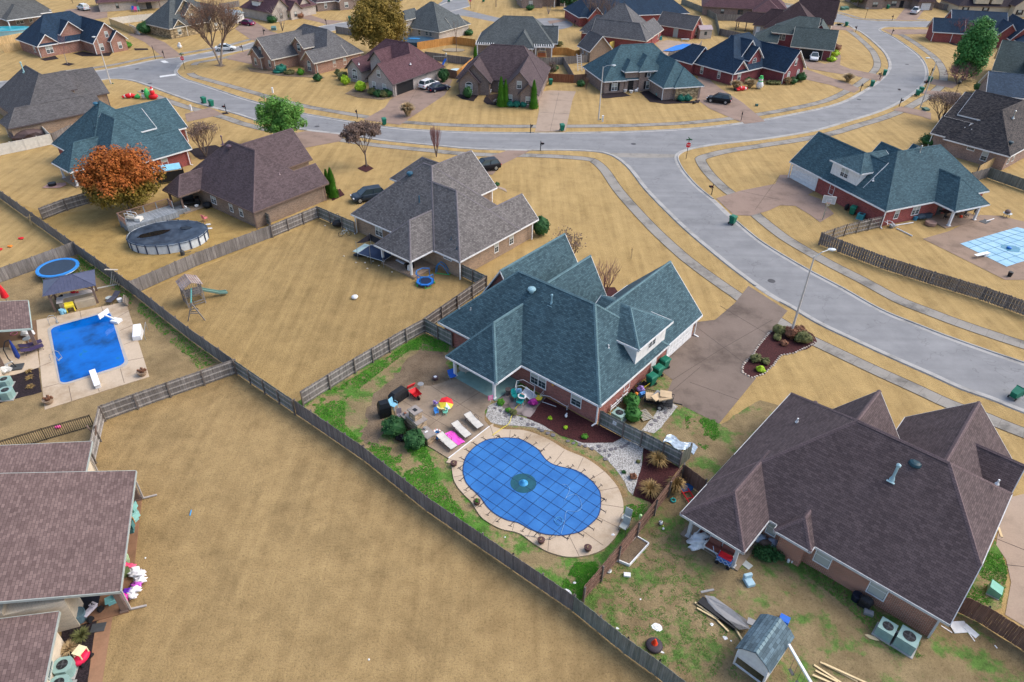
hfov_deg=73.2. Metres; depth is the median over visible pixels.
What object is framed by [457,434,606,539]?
covered pool
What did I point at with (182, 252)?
pool pump
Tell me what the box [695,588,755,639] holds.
debris pile
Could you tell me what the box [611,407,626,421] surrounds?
air conditioner
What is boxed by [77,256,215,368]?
green grass
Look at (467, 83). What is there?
window
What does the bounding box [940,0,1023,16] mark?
house
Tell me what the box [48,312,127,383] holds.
swimming pool
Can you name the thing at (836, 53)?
shrub
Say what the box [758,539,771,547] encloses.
plastic bag
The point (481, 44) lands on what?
pergola
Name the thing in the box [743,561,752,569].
foam board
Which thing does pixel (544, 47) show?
pergola
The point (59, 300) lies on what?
counter top
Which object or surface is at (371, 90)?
shrub
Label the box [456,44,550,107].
house
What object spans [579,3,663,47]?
house
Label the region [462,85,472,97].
shrub
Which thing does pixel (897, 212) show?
window
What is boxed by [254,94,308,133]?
green tree
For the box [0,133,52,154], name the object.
fence
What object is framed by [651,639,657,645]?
traffic cone
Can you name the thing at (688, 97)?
shrub
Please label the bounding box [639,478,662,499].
corn stalks
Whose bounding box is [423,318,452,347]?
fence
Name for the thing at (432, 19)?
house
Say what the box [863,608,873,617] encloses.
grey toolbox
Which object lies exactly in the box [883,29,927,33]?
driveway
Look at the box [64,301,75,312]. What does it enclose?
folded stool
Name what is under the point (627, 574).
white crate
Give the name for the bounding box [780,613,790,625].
blue crate
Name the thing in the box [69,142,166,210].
autumn tree
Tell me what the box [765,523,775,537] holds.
window
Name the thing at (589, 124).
sidewalk edge soil
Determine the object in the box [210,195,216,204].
window
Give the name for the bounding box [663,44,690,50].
blue pool cover
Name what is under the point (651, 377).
trash bin
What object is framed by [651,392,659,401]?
cardboard box
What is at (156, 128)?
house
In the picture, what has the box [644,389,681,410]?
utility trailer
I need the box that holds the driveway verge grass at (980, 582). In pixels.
[967,541,1006,609]
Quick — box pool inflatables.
[123,562,147,600]
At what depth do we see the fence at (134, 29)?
170.41 m
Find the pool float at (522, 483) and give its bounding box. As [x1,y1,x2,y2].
[510,473,535,492]
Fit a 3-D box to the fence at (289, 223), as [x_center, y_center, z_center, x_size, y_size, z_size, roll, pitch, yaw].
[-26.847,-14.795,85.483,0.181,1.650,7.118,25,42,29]
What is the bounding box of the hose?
[561,484,581,532]
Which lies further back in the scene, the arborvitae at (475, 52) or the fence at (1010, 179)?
the arborvitae at (475, 52)
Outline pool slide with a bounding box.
[124,211,143,221]
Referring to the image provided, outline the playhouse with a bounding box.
[733,614,811,681]
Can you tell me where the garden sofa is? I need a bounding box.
[703,535,735,556]
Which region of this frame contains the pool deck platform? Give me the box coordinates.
[116,198,190,232]
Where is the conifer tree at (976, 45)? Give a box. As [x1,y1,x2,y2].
[952,15,1000,79]
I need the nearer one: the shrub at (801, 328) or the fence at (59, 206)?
the shrub at (801, 328)
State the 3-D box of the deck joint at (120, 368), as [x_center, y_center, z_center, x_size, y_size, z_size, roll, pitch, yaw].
[-39.750,0.664,64.915,8.372,0.010,15.354,-18,40,-25]
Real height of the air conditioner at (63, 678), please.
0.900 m
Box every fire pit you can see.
[43,181,65,187]
[925,220,936,226]
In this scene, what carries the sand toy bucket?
on the slate paving
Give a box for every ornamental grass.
[69,625,90,643]
[399,102,414,115]
[729,79,742,87]
[744,79,756,87]
[784,77,792,83]
[841,73,856,81]
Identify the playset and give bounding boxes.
[175,274,227,320]
[433,53,446,64]
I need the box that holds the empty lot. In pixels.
[58,374,661,681]
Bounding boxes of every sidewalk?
[63,39,251,70]
[137,90,1023,437]
[187,23,880,127]
[191,55,230,64]
[695,34,1023,348]
[785,3,924,19]
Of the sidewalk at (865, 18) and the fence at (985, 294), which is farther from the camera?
the sidewalk at (865, 18)
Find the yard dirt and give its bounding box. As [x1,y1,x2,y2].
[359,343,451,445]
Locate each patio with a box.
[0,320,37,347]
[0,345,39,375]
[394,378,493,458]
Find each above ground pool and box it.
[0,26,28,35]
[126,219,208,254]
[402,36,434,46]
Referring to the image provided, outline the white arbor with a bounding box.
[577,55,581,68]
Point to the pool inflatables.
(137, 574)
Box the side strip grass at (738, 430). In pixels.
[612,373,778,482]
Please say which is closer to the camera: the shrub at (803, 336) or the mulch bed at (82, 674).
the mulch bed at (82, 674)
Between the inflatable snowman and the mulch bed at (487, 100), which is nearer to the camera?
the mulch bed at (487, 100)
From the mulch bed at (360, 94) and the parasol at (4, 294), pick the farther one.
the mulch bed at (360, 94)
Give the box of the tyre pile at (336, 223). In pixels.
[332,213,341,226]
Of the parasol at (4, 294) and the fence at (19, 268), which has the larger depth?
the fence at (19, 268)
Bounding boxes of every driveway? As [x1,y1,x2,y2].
[65,6,106,18]
[129,33,180,58]
[185,107,221,121]
[227,50,251,63]
[235,22,277,40]
[296,131,340,147]
[302,15,341,24]
[364,78,451,124]
[486,150,528,174]
[535,90,575,131]
[548,19,567,23]
[663,286,786,422]
[697,76,763,123]
[716,175,833,221]
[803,69,858,92]
[805,55,883,80]
[831,25,854,30]
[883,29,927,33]
[893,106,930,119]
[896,8,923,19]
[922,90,960,96]
[925,79,956,87]
[996,494,1023,625]
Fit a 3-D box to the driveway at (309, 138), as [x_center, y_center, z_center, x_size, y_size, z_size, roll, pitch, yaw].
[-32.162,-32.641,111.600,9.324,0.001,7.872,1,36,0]
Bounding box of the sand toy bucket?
[535,395,543,402]
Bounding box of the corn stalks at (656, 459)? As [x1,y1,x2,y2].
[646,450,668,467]
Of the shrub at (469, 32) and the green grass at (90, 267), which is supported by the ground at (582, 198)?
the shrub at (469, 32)
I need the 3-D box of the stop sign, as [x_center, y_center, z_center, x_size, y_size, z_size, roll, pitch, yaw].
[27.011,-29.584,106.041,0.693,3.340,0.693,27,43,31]
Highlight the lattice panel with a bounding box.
[122,294,128,305]
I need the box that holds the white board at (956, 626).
[950,621,967,632]
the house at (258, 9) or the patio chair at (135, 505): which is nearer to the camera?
the patio chair at (135, 505)
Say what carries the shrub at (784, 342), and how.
on the mulch bed at (771, 348)
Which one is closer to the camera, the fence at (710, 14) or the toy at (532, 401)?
the toy at (532, 401)
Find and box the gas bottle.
[58,308,66,314]
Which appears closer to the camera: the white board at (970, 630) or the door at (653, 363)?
the white board at (970, 630)
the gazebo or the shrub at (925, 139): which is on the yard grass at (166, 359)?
the gazebo
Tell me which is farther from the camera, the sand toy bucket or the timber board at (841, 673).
the sand toy bucket
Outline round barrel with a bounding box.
[76,606,86,623]
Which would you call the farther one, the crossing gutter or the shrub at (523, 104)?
the shrub at (523, 104)
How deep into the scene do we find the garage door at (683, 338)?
65.89 m
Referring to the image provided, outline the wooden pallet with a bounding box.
[641,409,653,421]
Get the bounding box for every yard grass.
[0,254,231,444]
[298,333,665,596]
[578,476,1023,681]
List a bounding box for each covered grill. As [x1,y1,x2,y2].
[202,202,211,208]
[377,399,391,418]
[388,385,408,402]
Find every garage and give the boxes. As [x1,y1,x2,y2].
[577,30,612,61]
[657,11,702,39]
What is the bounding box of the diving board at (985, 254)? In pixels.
[974,251,989,256]
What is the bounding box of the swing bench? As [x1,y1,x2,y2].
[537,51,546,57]
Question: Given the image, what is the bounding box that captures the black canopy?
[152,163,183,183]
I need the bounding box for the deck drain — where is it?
[448,426,489,457]
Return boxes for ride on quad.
[84,601,104,622]
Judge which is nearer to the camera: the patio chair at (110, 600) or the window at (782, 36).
the patio chair at (110, 600)
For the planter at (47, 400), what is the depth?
58.15 m
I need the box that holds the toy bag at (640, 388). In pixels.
[637,386,644,391]
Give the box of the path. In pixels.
[88,617,112,681]
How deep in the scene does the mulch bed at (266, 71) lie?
142.86 m
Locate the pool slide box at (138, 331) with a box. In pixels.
[132,322,147,340]
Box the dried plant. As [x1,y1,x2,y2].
[60,639,78,655]
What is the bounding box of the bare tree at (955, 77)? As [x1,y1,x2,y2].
[942,63,978,83]
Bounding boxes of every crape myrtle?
[183,120,220,155]
[338,120,380,165]
[430,125,441,156]
[551,227,586,253]
[595,260,620,292]
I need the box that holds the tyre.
[646,637,662,653]
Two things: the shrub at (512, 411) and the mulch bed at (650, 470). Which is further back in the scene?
the shrub at (512, 411)
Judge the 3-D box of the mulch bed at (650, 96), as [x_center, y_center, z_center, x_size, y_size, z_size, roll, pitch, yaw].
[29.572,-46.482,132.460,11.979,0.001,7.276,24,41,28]
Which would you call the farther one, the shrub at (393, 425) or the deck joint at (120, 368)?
the deck joint at (120, 368)
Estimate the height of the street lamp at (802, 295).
9.540 m
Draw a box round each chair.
[104,595,116,605]
[124,566,129,577]
[130,520,134,533]
[131,510,140,521]
[132,501,137,512]
[388,397,397,406]
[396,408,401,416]
[447,368,455,377]
[511,388,517,400]
[516,394,524,403]
[618,515,630,533]
[620,507,632,520]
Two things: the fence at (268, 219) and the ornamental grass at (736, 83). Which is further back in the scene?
the ornamental grass at (736, 83)
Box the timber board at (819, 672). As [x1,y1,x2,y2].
[815,670,837,681]
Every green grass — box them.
[34,258,91,281]
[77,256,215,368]
[307,334,487,536]
[562,561,598,599]
[586,531,754,681]
[622,484,646,518]
[685,415,720,449]
[801,566,922,658]
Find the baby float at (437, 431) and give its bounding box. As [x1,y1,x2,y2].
[433,429,440,438]
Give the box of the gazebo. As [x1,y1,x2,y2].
[42,269,98,311]
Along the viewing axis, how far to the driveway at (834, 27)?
187.97 m
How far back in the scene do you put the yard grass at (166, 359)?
62.81 m
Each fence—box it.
[0,33,20,43]
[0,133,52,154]
[0,191,235,362]
[0,241,76,281]
[0,415,92,444]
[1,42,21,51]
[38,192,94,219]
[50,124,71,141]
[90,406,105,463]
[97,359,237,421]
[109,13,152,23]
[109,18,133,33]
[128,225,271,290]
[129,24,139,34]
[220,0,239,7]
[232,360,295,414]
[265,213,270,224]
[270,206,318,237]
[293,398,574,609]
[300,318,425,406]
[316,206,355,233]
[335,26,351,34]
[417,36,453,49]
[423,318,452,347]
[424,275,486,323]
[425,51,471,63]
[442,68,456,78]
[454,37,475,46]
[457,58,472,74]
[461,265,485,285]
[540,55,588,64]
[548,73,573,82]
[552,48,579,55]
[563,57,573,74]
[572,594,685,681]
[574,74,586,82]
[582,464,685,602]
[598,410,682,467]
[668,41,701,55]
[678,443,692,465]
[681,0,719,35]
[681,463,707,491]
[715,14,740,20]
[719,28,753,36]
[818,232,1023,314]
[819,216,883,242]
[934,2,947,9]
[958,597,1023,649]
[972,167,990,179]
[977,158,994,170]
[987,167,1023,189]
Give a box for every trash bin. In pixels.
[200,96,205,102]
[207,99,213,105]
[381,117,386,124]
[559,123,564,130]
[646,371,658,385]
[653,363,664,376]
[659,355,671,369]
[728,214,737,225]
[849,205,857,214]
[914,89,920,95]
[1007,385,1023,400]
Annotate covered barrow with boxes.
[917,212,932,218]
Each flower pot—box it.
[450,460,456,466]
[473,498,480,505]
[537,536,544,543]
[584,544,591,551]
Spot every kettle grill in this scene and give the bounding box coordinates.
[857,594,873,608]
[1003,209,1011,217]
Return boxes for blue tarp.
[679,483,692,491]
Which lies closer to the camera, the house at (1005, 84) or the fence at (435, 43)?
the house at (1005, 84)
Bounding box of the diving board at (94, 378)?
[89,369,100,388]
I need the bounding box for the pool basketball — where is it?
[98,308,122,323]
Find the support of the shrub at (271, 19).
on the ground at (582, 198)
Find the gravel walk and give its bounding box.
[642,404,677,432]
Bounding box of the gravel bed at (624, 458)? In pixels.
[486,402,642,494]
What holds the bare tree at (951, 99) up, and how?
on the ground at (582, 198)
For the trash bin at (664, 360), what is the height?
1.198 m
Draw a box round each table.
[22,336,29,342]
[459,366,468,372]
[518,393,526,404]
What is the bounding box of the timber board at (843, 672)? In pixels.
[824,663,865,681]
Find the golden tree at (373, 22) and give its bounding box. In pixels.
[347,0,412,49]
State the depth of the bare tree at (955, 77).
142.75 m
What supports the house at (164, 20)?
on the ground at (582, 198)
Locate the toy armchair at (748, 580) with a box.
[742,572,755,587]
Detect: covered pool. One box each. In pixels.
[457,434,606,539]
[960,227,1023,265]
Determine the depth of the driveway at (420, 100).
127.79 m
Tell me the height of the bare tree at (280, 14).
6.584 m
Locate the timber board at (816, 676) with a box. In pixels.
[812,674,829,681]
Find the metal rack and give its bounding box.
[515,380,534,395]
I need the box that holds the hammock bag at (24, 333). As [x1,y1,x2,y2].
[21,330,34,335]
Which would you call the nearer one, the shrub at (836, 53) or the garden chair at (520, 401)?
the garden chair at (520, 401)
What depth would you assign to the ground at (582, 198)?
99.37 m
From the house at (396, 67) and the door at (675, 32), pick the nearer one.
the house at (396, 67)
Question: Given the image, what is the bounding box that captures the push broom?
[979,218,993,223]
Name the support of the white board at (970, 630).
on the side yard grass at (826, 627)
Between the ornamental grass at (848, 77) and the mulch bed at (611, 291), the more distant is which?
the ornamental grass at (848, 77)
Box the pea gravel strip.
[485,414,627,496]
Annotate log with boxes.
[865,634,877,640]
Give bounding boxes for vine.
[548,61,556,71]
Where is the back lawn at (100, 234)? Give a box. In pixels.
[20,169,316,290]
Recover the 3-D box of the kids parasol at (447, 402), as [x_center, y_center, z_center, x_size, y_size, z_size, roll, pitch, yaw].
[-5.556,5.339,58.251,1.150,0.710,1.037,-11,37,-17]
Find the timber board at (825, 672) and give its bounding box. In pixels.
[813,664,840,681]
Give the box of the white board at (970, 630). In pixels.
[963,624,978,637]
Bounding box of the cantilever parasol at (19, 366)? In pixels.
[3,340,24,370]
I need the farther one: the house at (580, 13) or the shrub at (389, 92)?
the house at (580, 13)
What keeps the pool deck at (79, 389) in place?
on the yard grass at (166, 359)
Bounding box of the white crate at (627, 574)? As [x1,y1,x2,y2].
[624,572,630,577]
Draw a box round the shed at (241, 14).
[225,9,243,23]
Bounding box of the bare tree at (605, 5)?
[588,0,618,14]
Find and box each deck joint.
[42,306,143,400]
[405,387,622,554]
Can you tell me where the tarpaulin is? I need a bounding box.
[663,434,697,454]
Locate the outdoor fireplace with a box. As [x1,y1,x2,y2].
[399,405,436,444]
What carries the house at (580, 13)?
on the ground at (582, 198)
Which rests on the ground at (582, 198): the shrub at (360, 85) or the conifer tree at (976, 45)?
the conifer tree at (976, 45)
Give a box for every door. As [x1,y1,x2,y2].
[145,2,151,8]
[627,80,633,91]
[650,358,656,371]
[667,326,692,356]
[673,28,678,36]
[790,165,817,190]
[920,3,930,9]
[935,206,942,214]
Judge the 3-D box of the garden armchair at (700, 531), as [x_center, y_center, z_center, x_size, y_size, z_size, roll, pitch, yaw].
[13.273,13.425,47.685,0.910,0.818,0.780,29,44,33]
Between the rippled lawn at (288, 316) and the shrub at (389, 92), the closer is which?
the rippled lawn at (288, 316)
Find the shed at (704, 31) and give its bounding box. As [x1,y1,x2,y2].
[696,25,712,38]
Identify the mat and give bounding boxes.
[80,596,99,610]
[90,622,106,632]
[445,431,464,444]
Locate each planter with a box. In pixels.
[41,395,52,404]
[136,367,146,376]
[505,387,510,394]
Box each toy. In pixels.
[516,388,521,393]
[527,398,537,404]
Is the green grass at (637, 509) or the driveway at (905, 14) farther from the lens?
the driveway at (905, 14)
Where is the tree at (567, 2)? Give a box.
[560,0,576,5]
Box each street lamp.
[92,36,113,83]
[598,64,615,119]
[791,248,835,328]
[919,57,936,108]
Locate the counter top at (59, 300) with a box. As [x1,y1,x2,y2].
[56,288,94,303]
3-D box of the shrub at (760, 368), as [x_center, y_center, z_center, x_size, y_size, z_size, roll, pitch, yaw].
[22.893,2.519,63.506,0.983,0.744,0.865,1,36,0]
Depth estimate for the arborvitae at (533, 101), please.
125.14 m
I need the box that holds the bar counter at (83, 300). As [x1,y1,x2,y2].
[59,293,95,308]
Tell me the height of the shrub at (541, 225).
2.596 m
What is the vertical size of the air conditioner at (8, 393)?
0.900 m
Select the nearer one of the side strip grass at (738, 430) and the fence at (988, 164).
the side strip grass at (738, 430)
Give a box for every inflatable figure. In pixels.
[121,93,135,97]
[148,87,157,98]
[734,86,747,90]
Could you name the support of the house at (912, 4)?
on the ground at (582, 198)
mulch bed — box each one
[0,368,41,402]
[41,56,57,60]
[61,621,96,681]
[74,51,111,55]
[190,145,218,159]
[247,67,323,77]
[331,189,344,200]
[345,88,391,99]
[358,164,372,171]
[456,94,477,100]
[484,94,519,106]
[527,397,620,442]
[602,92,630,97]
[605,287,617,295]
[633,448,679,503]
[640,91,699,103]
[742,326,816,376]
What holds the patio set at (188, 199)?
on the house at (275, 176)
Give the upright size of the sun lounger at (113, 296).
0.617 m
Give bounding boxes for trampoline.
[35,258,81,279]
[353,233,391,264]
[415,268,434,288]
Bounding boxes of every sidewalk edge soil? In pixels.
[62,39,249,70]
[188,24,880,127]
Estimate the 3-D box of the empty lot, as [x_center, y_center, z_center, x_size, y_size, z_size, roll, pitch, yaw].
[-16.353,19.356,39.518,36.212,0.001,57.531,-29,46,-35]
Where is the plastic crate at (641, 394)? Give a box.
[638,391,644,397]
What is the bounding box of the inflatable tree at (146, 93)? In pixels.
[144,88,149,98]
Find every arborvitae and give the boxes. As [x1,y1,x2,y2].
[324,169,327,192]
[327,167,338,198]
[473,46,476,57]
[496,76,504,106]
[503,79,508,106]
[529,79,538,108]
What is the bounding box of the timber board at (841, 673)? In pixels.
[820,661,857,681]
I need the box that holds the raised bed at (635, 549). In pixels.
[616,536,648,566]
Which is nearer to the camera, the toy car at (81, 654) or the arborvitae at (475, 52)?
the toy car at (81, 654)
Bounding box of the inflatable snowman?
[756,75,763,88]
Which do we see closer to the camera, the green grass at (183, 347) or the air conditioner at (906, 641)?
the air conditioner at (906, 641)
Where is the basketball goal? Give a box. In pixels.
[822,195,836,218]
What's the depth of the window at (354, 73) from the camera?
137.91 m
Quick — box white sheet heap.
[686,532,709,550]
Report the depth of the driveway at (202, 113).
120.89 m
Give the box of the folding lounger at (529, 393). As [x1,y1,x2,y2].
[521,387,536,399]
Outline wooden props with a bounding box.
[86,425,96,435]
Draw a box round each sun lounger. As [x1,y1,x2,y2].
[17,339,41,347]
[19,343,43,355]
[105,290,120,304]
[436,431,457,450]
[451,420,471,439]
[463,411,483,430]
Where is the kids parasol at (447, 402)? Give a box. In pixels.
[439,397,452,409]
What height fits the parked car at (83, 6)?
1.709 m
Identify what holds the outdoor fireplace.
on the patio at (460, 392)
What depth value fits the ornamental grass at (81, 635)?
41.08 m
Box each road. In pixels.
[0,0,1023,408]
[439,0,461,9]
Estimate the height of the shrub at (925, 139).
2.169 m
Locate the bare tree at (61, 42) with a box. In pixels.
[55,33,67,63]
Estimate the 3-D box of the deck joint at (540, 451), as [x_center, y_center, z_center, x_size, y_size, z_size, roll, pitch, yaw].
[-0.649,9.013,54.198,9.862,0.027,21.868,-26,44,-32]
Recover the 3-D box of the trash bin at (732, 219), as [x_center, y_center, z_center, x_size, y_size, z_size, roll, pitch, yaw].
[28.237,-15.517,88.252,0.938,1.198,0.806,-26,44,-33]
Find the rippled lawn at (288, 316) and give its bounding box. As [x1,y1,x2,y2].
[143,220,473,398]
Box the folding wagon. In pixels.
[713,546,732,569]
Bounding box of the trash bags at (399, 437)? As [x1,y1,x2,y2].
[395,434,403,441]
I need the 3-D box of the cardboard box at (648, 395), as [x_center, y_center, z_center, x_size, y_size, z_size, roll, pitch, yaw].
[12.157,4.805,59.387,1.304,0.267,0.913,4,36,4]
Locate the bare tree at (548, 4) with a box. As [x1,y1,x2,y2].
[543,0,554,13]
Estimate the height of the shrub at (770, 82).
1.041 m
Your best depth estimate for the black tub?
44.01 m
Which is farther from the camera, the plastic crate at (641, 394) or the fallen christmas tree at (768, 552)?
the plastic crate at (641, 394)
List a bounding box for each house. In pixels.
[0,0,51,25]
[0,62,110,140]
[0,300,37,376]
[0,441,156,681]
[15,11,128,57]
[51,98,192,187]
[95,0,167,11]
[145,0,229,38]
[162,128,328,228]
[239,0,316,22]
[247,24,363,73]
[311,0,358,11]
[344,38,444,96]
[350,150,538,279]
[400,1,470,38]
[438,233,702,425]
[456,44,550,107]
[475,15,558,56]
[516,0,577,7]
[563,0,689,26]
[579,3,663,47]
[582,43,703,99]
[669,32,806,84]
[679,390,1023,637]
[701,0,786,14]
[735,0,839,34]
[754,16,838,60]
[788,131,989,228]
[844,0,936,9]
[926,9,1023,47]
[928,90,1023,169]
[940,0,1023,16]
[978,71,1023,99]
[991,40,1023,73]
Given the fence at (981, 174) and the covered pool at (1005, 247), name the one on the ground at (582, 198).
the fence at (981, 174)
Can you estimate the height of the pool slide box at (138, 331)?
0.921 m
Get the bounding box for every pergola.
[476,40,493,54]
[534,44,553,56]
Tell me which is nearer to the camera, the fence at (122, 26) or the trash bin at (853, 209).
the trash bin at (853, 209)
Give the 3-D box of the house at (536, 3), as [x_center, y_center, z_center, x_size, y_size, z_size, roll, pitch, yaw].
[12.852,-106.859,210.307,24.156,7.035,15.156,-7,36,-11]
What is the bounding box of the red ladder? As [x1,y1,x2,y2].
[681,488,693,502]
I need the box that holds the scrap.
[651,623,661,630]
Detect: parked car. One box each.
[76,3,89,10]
[214,43,235,51]
[238,19,254,25]
[350,184,383,203]
[418,78,438,89]
[426,82,450,92]
[479,156,501,170]
[706,92,732,104]
[809,51,819,61]
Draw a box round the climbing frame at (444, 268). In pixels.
[435,261,450,274]
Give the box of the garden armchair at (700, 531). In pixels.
[696,529,709,541]
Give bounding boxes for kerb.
[0,0,451,81]
[101,78,1023,413]
[174,22,891,133]
[176,6,468,67]
[674,26,1023,365]
[785,4,929,21]
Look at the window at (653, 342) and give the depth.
60.56 m
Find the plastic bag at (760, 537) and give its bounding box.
[755,534,766,542]
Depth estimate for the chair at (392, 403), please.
58.31 m
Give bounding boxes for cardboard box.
[645,392,653,400]
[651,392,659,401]
[658,397,672,401]
[660,390,671,397]
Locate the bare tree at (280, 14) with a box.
[270,6,286,30]
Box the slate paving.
[496,387,545,416]
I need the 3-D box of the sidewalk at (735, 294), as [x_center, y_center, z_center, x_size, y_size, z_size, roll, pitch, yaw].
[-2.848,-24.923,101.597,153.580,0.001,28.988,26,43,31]
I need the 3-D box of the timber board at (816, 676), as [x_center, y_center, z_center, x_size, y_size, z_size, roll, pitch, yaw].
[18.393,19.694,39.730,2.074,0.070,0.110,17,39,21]
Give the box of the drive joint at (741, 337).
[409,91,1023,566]
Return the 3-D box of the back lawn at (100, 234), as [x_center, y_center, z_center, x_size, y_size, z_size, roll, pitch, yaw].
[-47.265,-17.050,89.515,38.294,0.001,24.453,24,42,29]
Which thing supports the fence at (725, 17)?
on the ground at (582, 198)
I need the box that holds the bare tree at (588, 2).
[584,0,605,11]
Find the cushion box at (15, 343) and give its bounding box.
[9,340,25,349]
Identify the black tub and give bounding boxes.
[851,590,862,603]
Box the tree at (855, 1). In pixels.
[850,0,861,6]
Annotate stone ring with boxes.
[443,48,464,51]
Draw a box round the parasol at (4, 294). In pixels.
[0,285,8,300]
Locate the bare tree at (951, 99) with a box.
[923,90,961,119]
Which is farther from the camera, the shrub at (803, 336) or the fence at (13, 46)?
the fence at (13, 46)
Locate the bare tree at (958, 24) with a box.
[951,19,974,32]
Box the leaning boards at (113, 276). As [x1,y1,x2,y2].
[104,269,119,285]
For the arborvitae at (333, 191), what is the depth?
92.33 m
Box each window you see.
[15,19,23,24]
[45,45,53,53]
[48,660,53,680]
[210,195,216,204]
[307,61,311,70]
[352,69,357,79]
[375,226,382,237]
[465,82,472,92]
[494,243,498,253]
[509,235,513,245]
[517,81,521,88]
[530,372,546,390]
[570,394,581,408]
[611,82,617,90]
[648,338,655,349]
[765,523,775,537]
[779,34,785,39]
[812,550,832,568]
[839,167,849,178]
[865,581,888,601]
[893,210,900,218]
[910,206,920,215]
[979,151,989,161]
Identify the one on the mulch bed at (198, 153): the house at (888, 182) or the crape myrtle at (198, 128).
the crape myrtle at (198, 128)
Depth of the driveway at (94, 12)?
189.54 m
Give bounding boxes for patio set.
[180,195,199,207]
[940,209,957,219]
[963,209,978,216]
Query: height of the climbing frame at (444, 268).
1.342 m
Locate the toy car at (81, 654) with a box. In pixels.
[71,644,93,667]
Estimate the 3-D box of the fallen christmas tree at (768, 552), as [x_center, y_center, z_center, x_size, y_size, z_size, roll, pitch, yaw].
[17.314,14.381,46.675,2.314,1.258,1.386,16,38,20]
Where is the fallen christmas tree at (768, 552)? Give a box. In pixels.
[750,543,785,562]
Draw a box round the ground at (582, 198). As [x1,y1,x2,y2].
[0,0,1023,651]
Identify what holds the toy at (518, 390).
on the slate paving
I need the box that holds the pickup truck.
[910,6,919,13]
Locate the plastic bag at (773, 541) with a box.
[768,537,777,547]
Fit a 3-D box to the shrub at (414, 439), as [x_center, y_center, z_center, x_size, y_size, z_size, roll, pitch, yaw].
[-7.694,7.781,54.564,1.820,1.574,1.969,1,36,0]
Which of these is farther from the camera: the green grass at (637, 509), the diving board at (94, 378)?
the diving board at (94, 378)
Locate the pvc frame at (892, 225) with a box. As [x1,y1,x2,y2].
[886,220,896,227]
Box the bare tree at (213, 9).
[177,0,247,65]
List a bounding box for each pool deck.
[36,302,148,409]
[446,423,623,557]
[656,40,698,54]
[924,215,1023,279]
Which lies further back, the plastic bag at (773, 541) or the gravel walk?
the gravel walk
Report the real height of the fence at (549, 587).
1.658 m
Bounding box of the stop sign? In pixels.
[686,137,691,157]
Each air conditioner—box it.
[0,375,15,387]
[0,386,17,401]
[50,674,76,681]
[52,656,78,679]
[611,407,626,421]
[855,212,865,220]
[871,617,897,645]
[890,625,921,658]
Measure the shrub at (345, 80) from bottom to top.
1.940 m
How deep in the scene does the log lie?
42.13 m
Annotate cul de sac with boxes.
[449,7,571,28]
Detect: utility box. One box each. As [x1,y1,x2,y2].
[921,107,929,110]
[986,579,1003,600]
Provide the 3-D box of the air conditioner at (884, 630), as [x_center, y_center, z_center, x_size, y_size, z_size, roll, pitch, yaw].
[22.840,17.643,42.147,1.128,0.900,1.128,29,44,33]
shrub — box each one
[136,20,150,33]
[266,15,277,22]
[275,64,286,72]
[283,69,294,74]
[296,68,303,74]
[312,72,322,80]
[336,71,347,79]
[340,75,350,84]
[354,81,365,90]
[367,87,376,94]
[373,89,380,96]
[380,90,387,97]
[381,415,406,437]
[384,89,392,96]
[402,427,425,449]
[437,67,449,81]
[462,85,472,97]
[464,28,472,35]
[487,93,497,103]
[497,398,504,405]
[507,100,512,106]
[509,409,516,414]
[513,100,519,106]
[520,101,526,106]
[526,4,534,10]
[533,216,549,235]
[576,80,584,86]
[584,78,588,88]
[623,392,640,406]
[624,405,642,421]
[630,472,636,478]
[678,95,685,100]
[684,94,691,100]
[750,353,762,362]
[756,365,765,372]
[761,357,769,364]
[766,79,774,84]
[772,324,785,334]
[773,333,781,340]
[780,340,788,345]
[785,326,798,339]
[790,76,797,83]
[793,330,812,342]
[794,325,806,331]
[796,72,806,80]
[827,55,836,61]
[831,49,839,55]
[835,43,841,50]
[918,133,932,144]
[974,79,980,89]
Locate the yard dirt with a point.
(424, 366)
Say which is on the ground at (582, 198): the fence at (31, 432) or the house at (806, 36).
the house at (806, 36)
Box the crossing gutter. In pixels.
[610,153,675,157]
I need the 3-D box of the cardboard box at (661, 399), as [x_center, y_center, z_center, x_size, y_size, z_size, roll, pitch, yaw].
[12.993,4.812,58.953,1.204,0.280,0.816,-6,36,-10]
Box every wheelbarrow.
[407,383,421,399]
[635,378,649,391]
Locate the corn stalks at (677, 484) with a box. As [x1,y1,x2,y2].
[664,476,687,495]
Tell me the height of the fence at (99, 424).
1.650 m
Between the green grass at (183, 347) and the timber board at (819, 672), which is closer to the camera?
the timber board at (819, 672)
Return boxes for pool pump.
[180,249,190,255]
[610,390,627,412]
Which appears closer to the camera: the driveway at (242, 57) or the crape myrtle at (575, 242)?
the crape myrtle at (575, 242)

